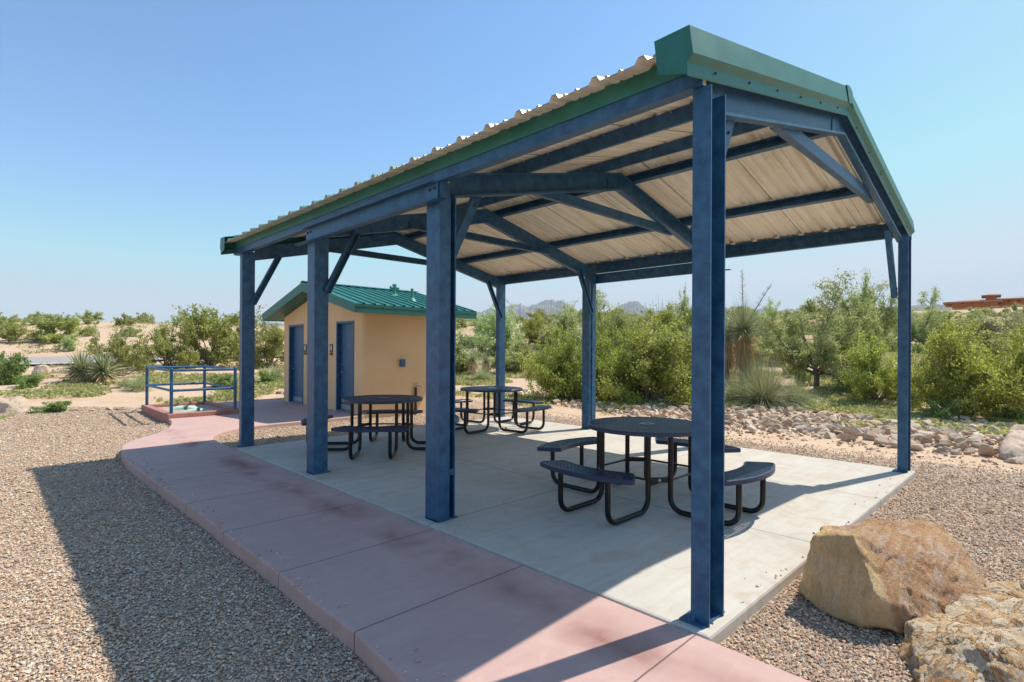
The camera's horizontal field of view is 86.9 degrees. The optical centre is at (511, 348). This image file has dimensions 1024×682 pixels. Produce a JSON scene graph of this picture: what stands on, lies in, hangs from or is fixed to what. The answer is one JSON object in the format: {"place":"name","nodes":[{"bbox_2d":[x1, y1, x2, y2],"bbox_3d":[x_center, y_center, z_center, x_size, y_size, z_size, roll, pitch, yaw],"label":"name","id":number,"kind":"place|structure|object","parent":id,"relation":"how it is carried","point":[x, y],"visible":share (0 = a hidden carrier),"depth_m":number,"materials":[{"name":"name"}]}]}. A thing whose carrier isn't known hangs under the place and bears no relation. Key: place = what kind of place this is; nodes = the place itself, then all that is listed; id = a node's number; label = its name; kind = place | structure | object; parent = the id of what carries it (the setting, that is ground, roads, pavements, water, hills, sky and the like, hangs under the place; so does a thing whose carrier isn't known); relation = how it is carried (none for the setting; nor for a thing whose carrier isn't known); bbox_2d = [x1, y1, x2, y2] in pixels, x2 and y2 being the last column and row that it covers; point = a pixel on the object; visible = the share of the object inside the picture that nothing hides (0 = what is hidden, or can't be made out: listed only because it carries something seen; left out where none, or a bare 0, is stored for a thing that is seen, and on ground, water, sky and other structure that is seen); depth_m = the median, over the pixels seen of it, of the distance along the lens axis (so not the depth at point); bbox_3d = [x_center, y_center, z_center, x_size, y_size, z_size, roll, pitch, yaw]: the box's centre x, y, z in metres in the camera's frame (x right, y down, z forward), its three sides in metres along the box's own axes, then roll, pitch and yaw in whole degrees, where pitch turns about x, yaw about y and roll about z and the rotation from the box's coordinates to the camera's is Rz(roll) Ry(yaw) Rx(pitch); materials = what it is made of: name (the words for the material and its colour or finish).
{"place":"outdoors","nodes":[
{"label":"outdoors","id":0,"kind":"place"},
{"bbox_2d":[4,348,563,364],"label":"road","id":1,"kind":"structure","parent":0,"point":[55,360],"depth_m":25.04,"materials":[{"name":"asphalt"}]},
{"bbox_2d":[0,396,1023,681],"bbox_3d":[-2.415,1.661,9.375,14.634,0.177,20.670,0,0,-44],"label":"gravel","id":2,"kind":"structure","parent":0,"point":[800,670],"depth_m":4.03,"materials":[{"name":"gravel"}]},
{"bbox_2d":[0,307,1023,681],"bbox_3d":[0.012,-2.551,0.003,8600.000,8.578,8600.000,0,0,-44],"label":"ground","id":3,"kind":"structure","parent":0,"point":[128,397],"depth_m":4.93,"materials":[{"name":"gravel"}]},
{"bbox_2d":[0,314,28,327],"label":"desert bush","id":4,"kind":"object","parent":3,"relation":"on","point":[3,319],"visible":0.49,"depth_m":35.27,"materials":[{"name":"green plant"}]},
{"bbox_2d":[0,396,29,412],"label":"boulder","id":5,"kind":"object","parent":3,"relation":"on","point":[17,404],"visible":0.87,"depth_m":13.56,"materials":[{"name":"stone"}]},
{"bbox_2d":[0,351,31,384],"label":"green shrub","id":6,"kind":"object","parent":3,"relation":"on","point":[10,368],"visible":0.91,"depth_m":17.74,"materials":[{"name":"green plant"}]},
{"bbox_2d":[0,319,46,342],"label":"creosote bush","id":7,"kind":"object","parent":3,"relation":"on","point":[8,333],"visible":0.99,"depth_m":29.44,"materials":[{"name":"green plant"}]},
{"bbox_2d":[11,373,43,388],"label":"green shrub","id":8,"kind":"object","parent":3,"relation":"on","point":[33,380],"visible":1,"depth_m":17.41,"materials":[{"name":"green plant"}]},
{"bbox_2d":[23,310,54,324],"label":"desert bush","id":9,"kind":"object","parent":3,"relation":"on","point":[45,316],"visible":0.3,"depth_m":37.96,"materials":[{"name":"green plant"}]},
{"bbox_2d":[31,364,51,375],"bbox_3d":[-17.663,0.801,20.330,0.448,0.416,0.525,0,0,-4],"label":"boulder","id":10,"kind":"object","parent":3,"relation":"on","point":[38,369],"visible":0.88,"depth_m":20.20,"materials":[{"name":"stone"}]},
{"bbox_2d":[24,400,72,413],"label":"green shrub","id":11,"kind":"object","parent":3,"relation":"on","point":[52,406],"visible":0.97,"depth_m":13.72,"materials":[{"name":"green plant"}]},
{"bbox_2d":[25,312,86,341],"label":"creosote bush","id":12,"kind":"object","parent":3,"relation":"on","point":[59,324],"visible":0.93,"depth_m":30.56,"materials":[{"name":"green plant"}]},
{"bbox_2d":[53,334,80,350],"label":"road shrub","id":13,"kind":"object","parent":3,"relation":"on","point":[68,344],"visible":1,"depth_m":28.63,"materials":[{"name":"green plant"}]},
{"bbox_2d":[76,323,100,335],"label":"creosote bush","id":14,"kind":"object","parent":3,"relation":"on","point":[83,332],"visible":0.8,"depth_m":33.92,"materials":[{"name":"green plant"}]},
{"bbox_2d":[74,309,105,321],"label":"desert bush","id":15,"kind":"object","parent":3,"relation":"on","point":[89,315],"visible":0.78,"depth_m":42.98,"materials":[{"name":"green plant"}]},
{"bbox_2d":[53,348,132,382],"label":"yucca","id":16,"kind":"object","parent":3,"relation":"on","point":[80,370],"visible":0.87,"depth_m":18.73,"materials":[{"name":"green plant"}]},
{"bbox_2d":[81,322,155,375],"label":"creosote bush","id":17,"kind":"object","parent":3,"relation":"on","point":[118,346],"visible":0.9,"depth_m":20.49,"materials":[{"name":"green plant"}]},
{"bbox_2d":[109,374,131,387],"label":"grass clump","id":18,"kind":"object","parent":3,"relation":"on","point":[121,384],"visible":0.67,"depth_m":18.15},
{"bbox_2d":[113,312,138,325],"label":"desert bush","id":19,"kind":"object","parent":3,"relation":"on","point":[119,321],"visible":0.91,"depth_m":40.25,"materials":[{"name":"green plant"}]},
{"bbox_2d":[119,326,145,336],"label":"desert bush","id":20,"kind":"object","parent":3,"relation":"on","point":[128,328],"visible":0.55,"depth_m":34.48,"materials":[{"name":"green plant"}]},
{"bbox_2d":[117,371,156,391],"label":"grass clump","id":21,"kind":"object","parent":3,"relation":"on","point":[139,385],"visible":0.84,"depth_m":17.72,"materials":[{"name":"plant"}]},
{"bbox_2d":[136,312,154,320],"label":"desert bush","id":22,"kind":"object","parent":3,"relation":"on","point":[145,315],"visible":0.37,"depth_m":50.80,"materials":[{"name":"green plant"}]},
{"bbox_2d":[132,305,201,368],"bbox_3d":[-14.566,-0.524,23.067,2.447,2.862,2.336,0,0,21],"label":"creosote bush","id":23,"kind":"object","parent":3,"relation":"on","point":[162,341],"visible":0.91,"depth_m":23.08,"materials":[{"name":"green plant"}]},
{"bbox_2d":[141,401,238,422],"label":"concrete curb","id":24,"kind":"structure","parent":3,"relation":"on","point":[154,411],"depth_m":13.14,"materials":[{"name":"concrete"}]},
{"bbox_2d":[145,365,236,413],"bbox_3d":[-8.205,0.968,13.762,1.430,1.045,2.630,0,0,-44],"label":"guard rail","id":25,"kind":"object","parent":24,"relation":"on","point":[171,370],"visible":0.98,"depth_m":13.30,"materials":[{"name":"metal"}]},
{"bbox_2d":[157,405,223,412],"bbox_3d":[-8.197,1.620,13.793,1.280,0.120,2.450,0,0,-44],"label":"gravel fill","id":26,"kind":"object","parent":3,"relation":"on","point":[200,406],"visible":0.14,"depth_m":14.14,"materials":[{"name":"gravel"}]},
{"bbox_2d":[165,405,199,409],"bbox_3d":[-8.507,1.576,13.973,0.918,0.243,0.151,0,0,-44],"label":"pipe","id":27,"kind":"object","parent":26,"relation":"on","point":[180,407],"visible":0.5,"depth_m":13.94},
{"bbox_2d":[169,303,239,365],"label":"creosote bush","id":28,"kind":"object","parent":3,"relation":"on","point":[216,332],"visible":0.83,"depth_m":24.37,"materials":[{"name":"green plant"}]},
{"bbox_2d":[206,373,237,387],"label":"green shrub","id":29,"kind":"object","parent":3,"relation":"on","point":[226,380],"visible":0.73,"depth_m":19.07,"materials":[{"name":"green plant"}]},
{"bbox_2d":[222,309,271,360],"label":"creosote bush","id":30,"kind":"object","parent":3,"relation":"on","point":[237,330],"visible":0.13,"depth_m":27.33,"materials":[{"name":"green plant"}]},
{"bbox_2d":[239,304,283,366],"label":"creosote bush","id":31,"kind":"object","parent":3,"relation":"on","point":[273,348],"visible":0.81,"depth_m":24.59,"materials":[{"name":"green plant"}]},
{"bbox_2d":[258,370,278,381],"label":"green shrub","id":32,"kind":"object","parent":3,"relation":"on","point":[265,376],"visible":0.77,"depth_m":20.36,"materials":[{"name":"green plant"}]},
{"bbox_2d":[268,363,283,376],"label":"grass clump","id":33,"kind":"object","parent":3,"relation":"on","point":[276,372],"visible":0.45,"depth_m":21.66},
{"bbox_2d":[262,280,476,417],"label":"restroom building","id":34,"kind":"structure","parent":3,"relation":"on","point":[376,341],"depth_m":14.03,"materials":[{"name":"beige paint"}]},
{"bbox_2d":[288,324,303,403],"bbox_3d":[-6.287,0.440,15.964,0.202,2.304,1.024,0,0,-44],"label":"door","id":35,"kind":"structure","parent":34,"relation":"in","point":[296,332],"depth_m":16.16,"materials":[{"name":"blue paint"}]},
{"bbox_2d":[336,320,353,411],"bbox_3d":[-4.187,0.447,13.822,0.202,2.304,0.944,0,0,-44],"label":"door","id":36,"kind":"structure","parent":34,"relation":"in","point":[344,329],"depth_m":14.01,"materials":[{"name":"blue paint"}]},
{"bbox_2d":[456,318,467,327],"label":"desert bush","id":37,"kind":"object","parent":3,"relation":"on","point":[462,321],"visible":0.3,"depth_m":46.51,"materials":[{"name":"green plant"}]},
{"bbox_2d":[121,400,810,681],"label":"walkway","id":38,"kind":"structure","parent":3,"relation":"on","point":[453,609],"depth_m":3.64,"materials":[{"name":"pink concrete"}]},
{"bbox_2d":[455,339,479,371],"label":"desert bush","id":39,"kind":"object","parent":3,"relation":"on","point":[461,364],"visible":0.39,"depth_m":24.55,"materials":[{"name":"green plant"}]},
{"bbox_2d":[464,349,481,374],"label":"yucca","id":40,"kind":"object","parent":3,"relation":"on","point":[471,365],"visible":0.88,"depth_m":23.99,"materials":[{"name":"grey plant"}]},
{"bbox_2d":[466,360,495,380],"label":"grass clump","id":41,"kind":"object","parent":3,"relation":"on","point":[481,375],"visible":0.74,"depth_m":22.48,"materials":[{"name":"plant"}]},
{"bbox_2d":[480,351,492,371],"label":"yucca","id":42,"kind":"object","parent":3,"relation":"on","point":[485,361],"visible":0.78,"depth_m":25.11,"materials":[{"name":"green plant"}]},
{"bbox_2d":[478,346,495,356],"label":"desert bush","id":43,"kind":"object","parent":3,"relation":"on","point":[485,351],"visible":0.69,"depth_m":31.63,"materials":[{"name":"green plant"}]},
{"bbox_2d":[456,299,525,352],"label":"pale shrub","id":44,"kind":"object","parent":3,"relation":"on","point":[486,338],"visible":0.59,"depth_m":32.17,"materials":[{"name":"green plant"}]},
{"bbox_2d":[490,346,527,373],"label":"desert bush","id":45,"kind":"object","parent":3,"relation":"on","point":[514,364],"visible":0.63,"depth_m":24.80,"materials":[{"name":"green plant"}]},
{"bbox_2d":[0,304,1021,436],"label":"ground cover","id":46,"kind":"object","parent":3,"relation":"on","point":[868,406],"visible":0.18,"depth_m":17.21,"materials":[{"name":"green plant"}]},
{"bbox_2d":[509,339,536,351],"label":"desert bush","id":47,"kind":"object","parent":3,"relation":"on","point":[524,344],"visible":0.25,"depth_m":34.59,"materials":[{"name":"green plant"}]},
{"bbox_2d":[517,344,533,355],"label":"desert bush","id":48,"kind":"object","parent":3,"relation":"on","point":[527,350],"visible":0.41,"depth_m":31.51,"materials":[{"name":"green plant"}]},
{"bbox_2d":[518,310,553,344],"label":"olive shrub","id":49,"kind":"object","parent":3,"relation":"on","point":[532,331],"visible":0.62,"depth_m":37.62,"materials":[{"name":"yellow plant"}]},
{"bbox_2d":[532,329,552,349],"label":"desert bush","id":50,"kind":"object","parent":3,"relation":"on","point":[542,339],"visible":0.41,"depth_m":35.73,"materials":[{"name":"green plant"}]},
{"bbox_2d":[515,320,601,399],"bbox_3d":[1.629,0.638,18.105,3.074,3.154,2.789,0,0,-6],"label":"dense shrub","id":51,"kind":"object","parent":3,"relation":"on","point":[559,378],"visible":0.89,"depth_m":17.54,"materials":[{"name":"green plant"}]},
{"bbox_2d":[539,299,581,348],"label":"pale shrub","id":52,"kind":"object","parent":3,"relation":"on","point":[567,315],"visible":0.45,"depth_m":34.18,"materials":[{"name":"green plant"}]},
{"bbox_2d":[236,416,915,643],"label":"concrete slab","id":53,"kind":"structure","parent":3,"relation":"on","point":[507,506],"depth_m":5.53,"materials":[{"name":"concrete"}]},
{"bbox_2d":[301,395,459,459],"bbox_3d":[-2.088,1.191,8.739,2.326,0.806,2.326,0,0,41],"label":"picnic table","id":54,"kind":"object","parent":53,"relation":"on","point":[370,400],"visible":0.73,"depth_m":8.41,"materials":[{"name":"metal"}]},
{"bbox_2d":[455,386,550,433],"bbox_3d":[-0.418,1.201,11.063,2.326,0.806,2.326,0,0,-7],"label":"picnic table","id":55,"kind":"object","parent":53,"relation":"on","point":[515,410],"visible":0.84,"depth_m":10.74,"materials":[{"name":"metal"}]},
{"bbox_2d":[220,24,914,628],"bbox_3d":[0.356,-0.463,8.135,6.336,4.150,8.278,0,0,-44],"label":"picnic shelter","id":56,"kind":"object","parent":53,"relation":"on","point":[698,154],"visible":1,"depth_m":6.01,"materials":[{"name":"blue paint"}]},
{"bbox_2d":[537,417,774,525],"bbox_3d":[1.447,1.203,5.792,2.326,0.806,2.326,0,0,1],"label":"picnic table","id":57,"kind":"object","parent":53,"relation":"on","point":[660,429],"visible":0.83,"depth_m":5.29,"materials":[{"name":"black metal"}]},
{"bbox_2d":[563,323,636,401],"bbox_3d":[2.968,0.664,17.887,2.616,3.060,2.883,0,0,-31],"label":"dense shrub","id":58,"kind":"object","parent":3,"relation":"on","point":[607,355],"visible":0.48,"depth_m":17.52,"materials":[{"name":"green plant"}]},
{"bbox_2d":[565,284,638,367],"bbox_3d":[4.191,-0.873,24.942,3.476,4.455,2.857,0,0,13],"label":"mesquite tree","id":59,"kind":"object","parent":3,"relation":"on","point":[620,318],"visible":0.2,"depth_m":24.67,"materials":[{"name":"green plant"}]},
{"bbox_2d":[562,302,650,370],"bbox_3d":[4.626,-0.155,24.646,5.115,3.943,4.712,0,0,19],"label":"dense shrub","id":60,"kind":"object","parent":3,"relation":"on","point":[626,331],"visible":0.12,"depth_m":24.44,"materials":[{"name":"green plant"}]},
{"bbox_2d":[576,304,691,405],"bbox_3d":[4.402,0.499,17.460,5.423,3.913,4.996,0,0,-40],"label":"dense shrub","id":61,"kind":"object","parent":3,"relation":"on","point":[658,368],"visible":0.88,"depth_m":16.54,"materials":[{"name":"green plant"}]},
{"bbox_2d":[635,297,691,364],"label":"olive shrub","id":62,"kind":"object","parent":3,"relation":"on","point":[668,315],"visible":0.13,"depth_m":25.24,"materials":[{"name":"green plant"}]},
{"bbox_2d":[678,282,691,362],"bbox_3d":[8.104,-1.042,25.291,1.576,4.340,1.621,0,0,4],"label":"mesquite tree","id":63,"kind":"object","parent":3,"relation":"on","point":[686,309],"visible":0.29,"depth_m":25.05,"materials":[{"name":"green plant"}]},
{"bbox_2d":[681,321,691,378],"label":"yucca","id":64,"kind":"object","parent":3,"relation":"on","point":[687,342],"visible":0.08,"depth_m":18.24,"materials":[{"name":"plant"}]},
{"bbox_2d":[725,308,744,381],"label":"yucca","id":65,"kind":"object","parent":3,"relation":"on","point":[728,363],"visible":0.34,"depth_m":21.09,"materials":[{"name":"plant"}]},
{"bbox_2d":[725,367,758,405],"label":"grass clump","id":66,"kind":"object","parent":3,"relation":"on","point":[735,393],"visible":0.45,"depth_m":16.75,"materials":[{"name":"plant"}]},
{"bbox_2d":[725,271,778,380],"bbox_3d":[8.912,-0.807,20.846,2.864,4.496,2.863,0,0,-44],"label":"yucca","id":67,"kind":"object","parent":3,"relation":"on","point":[743,339],"visible":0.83,"depth_m":20.62,"materials":[{"name":"green plant"}]},
{"bbox_2d":[725,347,781,385],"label":"grass clump","id":68,"kind":"object","parent":3,"relation":"on","point":[746,371],"visible":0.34,"depth_m":20.38,"materials":[{"name":"plant"}]},
{"bbox_2d":[505,389,1022,471],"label":"stones","id":69,"kind":"object","parent":3,"relation":"on","point":[565,401],"visible":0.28,"depth_m":12.38,"materials":[{"name":"stone"}]},
{"bbox_2d":[751,338,784,364],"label":"desert bush","id":70,"kind":"object","parent":3,"relation":"on","point":[760,349],"visible":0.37,"depth_m":25.02,"materials":[{"name":"green plant"}]},
{"bbox_2d":[747,297,800,350],"bbox_3d":[13.842,-1.128,29.104,2.849,3.443,2.931,0,0,12],"label":"mesquite tree","id":71,"kind":"object","parent":3,"relation":"on","point":[771,311],"visible":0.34,"depth_m":28.52,"materials":[{"name":"green plant"}]},
{"bbox_2d":[725,345,826,411],"bbox_3d":[7.601,0.721,16.293,4.018,1.960,3.948,0,0,-44],"label":"grass clump","id":72,"kind":"object","parent":3,"relation":"on","point":[765,394],"visible":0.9,"depth_m":16.05,"materials":[{"name":"plant"}]},
{"bbox_2d":[773,370,828,408],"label":"grass clump","id":73,"kind":"object","parent":3,"relation":"on","point":[798,397],"visible":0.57,"depth_m":15.98,"materials":[{"name":"plant"}]},
{"bbox_2d":[792,368,812,386],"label":"green shrub","id":74,"kind":"object","parent":3,"relation":"on","point":[804,378],"visible":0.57,"depth_m":19.84,"materials":[{"name":"green plant"}]},
{"bbox_2d":[788,308,826,328],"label":"desert bush","id":75,"kind":"object","parent":3,"relation":"on","point":[812,316],"visible":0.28,"depth_m":38.28,"materials":[{"name":"green plant"}]},
{"bbox_2d":[797,298,828,316],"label":"desert bush","id":76,"kind":"object","parent":3,"relation":"on","point":[809,306],"visible":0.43,"depth_m":42.69,"materials":[{"name":"green plant"}]},
{"bbox_2d":[803,318,824,332],"bbox_3d":[20.701,-1.544,36.972,1.689,1.078,1.396,0,0,-44],"label":"boulder","id":77,"kind":"object","parent":3,"relation":"on","point":[814,320],"visible":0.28,"depth_m":36.46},
{"bbox_2d":[756,268,897,391],"bbox_3d":[10.947,-0.519,19.012,4.436,4.461,3.646,0,0,38],"label":"mesquite tree","id":78,"kind":"object","parent":3,"relation":"on","point":[796,355],"visible":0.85,"depth_m":18.84,"materials":[{"name":"green plant"}]},
{"bbox_2d":[815,306,842,322],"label":"desert bush","id":79,"kind":"object","parent":3,"relation":"on","point":[819,309],"visible":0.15,"depth_m":39.93,"materials":[{"name":"green plant"}]},
{"bbox_2d":[840,433,855,441],"bbox_3d":[6.277,1.689,10.102,0.269,0.211,0.152,20,16,0],"label":"rubble rock","id":80,"kind":"object","parent":3,"relation":"on","point":[845,437],"visible":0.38,"depth_m":10.06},
{"bbox_2d":[833,267,897,348],"bbox_3d":[14.825,-1.264,23.123,3.376,4.691,3.282,0,0,-28],"label":"mesquite tree","id":81,"kind":"object","parent":3,"relation":"on","point":[866,299],"visible":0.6,"depth_m":22.60,"materials":[{"name":"green plant"}]},
{"bbox_2d":[874,435,888,444],"bbox_3d":[6.675,1.677,9.778,0.237,0.240,0.226,0,0,16],"label":"rubble rock","id":82,"kind":"object","parent":3,"relation":"on","point":[879,440],"visible":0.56,"depth_m":9.71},
{"bbox_2d":[835,326,930,405],"bbox_3d":[11.146,0.638,16.345,2.740,2.687,2.500,0,0,-44],"label":"yellow shrub","id":83,"kind":"object","parent":3,"relation":"on","point":[869,377],"visible":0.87,"depth_m":16.16,"materials":[{"name":"green plant"}]},
{"bbox_2d":[797,519,985,634],"bbox_3d":[2.701,1.548,3.793,1.710,0.765,0.956,0,0,-44],"label":"boulder","id":84,"kind":"object","parent":3,"relation":"on","point":[892,575],"visible":0.85,"depth_m":3.38,"materials":[{"name":"stone"}]},
{"bbox_2d":[879,334,914,353],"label":"desert bush","id":85,"kind":"object","parent":3,"relation":"on","point":[893,348],"visible":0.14,"depth_m":27.95,"materials":[{"name":"green plant"}]},
{"bbox_2d":[911,342,927,355],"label":"desert bush","id":86,"kind":"object","parent":3,"relation":"on","point":[919,345],"visible":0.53,"depth_m":25.83,"materials":[{"name":"green plant"}]},
{"bbox_2d":[889,284,953,345],"bbox_3d":[21.621,-1.476,28.385,3.356,3.797,2.758,0,0,-25],"label":"mesquite tree","id":87,"kind":"object","parent":3,"relation":"on","point":[920,330],"visible":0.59,"depth_m":28.02,"materials":[{"name":"green plant"}]},
{"bbox_2d":[916,430,933,438],"bbox_3d":[8.048,1.729,10.565,0.301,0.251,0.217,4,6,-6],"label":"rubble rock","id":88,"kind":"object","parent":3,"relation":"on","point":[927,434],"visible":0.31,"depth_m":10.49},
{"bbox_2d":[911,343,962,373],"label":"desert bush","id":89,"kind":"object","parent":3,"relation":"on","point":[923,360],"visible":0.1,"depth_m":20.52,"materials":[{"name":"green plant"}]},
{"bbox_2d":[933,441,951,446],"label":"rubble rock","id":90,"kind":"object","parent":3,"relation":"on","point":[944,443],"visible":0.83,"depth_m":9.43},
{"bbox_2d":[924,398,963,420],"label":"green shrub","id":91,"kind":"object","parent":3,"relation":"on","point":[950,409],"visible":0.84,"depth_m":13.13,"materials":[{"name":"green plant"}]},
{"bbox_2d":[928,310,973,329],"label":"desert bush","id":92,"kind":"object","parent":3,"relation":"on","point":[945,315],"visible":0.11,"depth_m":32.84,"materials":[{"name":"green plant"}]},
{"bbox_2d":[887,310,1023,423],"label":"yellow shrub","id":93,"kind":"object","parent":3,"relation":"on","point":[951,378],"visible":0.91,"depth_m":13.57,"materials":[{"name":"green plant"}]},
{"bbox_2d":[952,442,968,450],"bbox_3d":[7.642,1.721,9.198,0.212,0.217,0.266,5,-18,16],"label":"rubble rock","id":94,"kind":"object","parent":3,"relation":"on","point":[963,446],"visible":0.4,"depth_m":9.12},
{"bbox_2d":[898,581,1023,681],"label":"boulder","id":95,"kind":"object","parent":3,"relation":"on","point":[975,636],"visible":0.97,"depth_m":2.83,"materials":[{"name":"stone"}]},
{"bbox_2d":[929,312,1023,363],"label":"green shrub","id":96,"kind":"object","parent":3,"relation":"on","point":[997,342],"visible":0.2,"depth_m":20.77,"materials":[{"name":"green plant"}]},
{"bbox_2d":[943,294,1023,309],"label":"adobe house","id":97,"kind":"structure","parent":3,"relation":"on","point":[992,300],"depth_m":84.82,"materials":[{"name":"tile"}]},
{"bbox_2d":[978,445,994,455],"bbox_3d":[7.674,1.637,8.710,0.164,0.208,0.264,0,0,2],"label":"rubble rock","id":98,"kind":"object","parent":3,"relation":"on","point":[986,450],"visible":1,"depth_m":8.67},
{"bbox_2d":[953,306,1023,339],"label":"shrub","id":99,"kind":"object","parent":3,"relation":"on","point":[988,324],"visible":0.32,"depth_m":27.02,"materials":[{"name":"green plant"}]},
{"bbox_2d":[966,324,1023,418],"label":"yellow shrub","id":100,"kind":"object","parent":3,"relation":"on","point":[1010,366],"visible":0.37,"depth_m":13.12,"materials":[{"name":"green plant"}]},
{"bbox_2d":[992,407,1023,421],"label":"green shrub","id":101,"kind":"object","parent":3,"relation":"on","point":[1015,414],"visible":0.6,"depth_m":12.78,"materials":[{"name":"green plant"}]},
{"bbox_2d":[998,424,1023,463],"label":"boulder","id":102,"kind":"object","parent":3,"relation":"on","point":[1011,444],"visible":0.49,"depth_m":8.53,"materials":[{"name":"stone"}]},
{"bbox_2d":[0,0,1023,323],"label":"sky","id":103,"kind":"structure","parent":0,"point":[137,136],"materials":[{"name":"blue"}]},
{"bbox_2d":[233,299,951,326],"bbox_3d":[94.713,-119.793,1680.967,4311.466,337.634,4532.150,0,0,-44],"label":"mountains","id":104,"kind":"structure","parent":0,"point":[547,306],"depth_m":2965.06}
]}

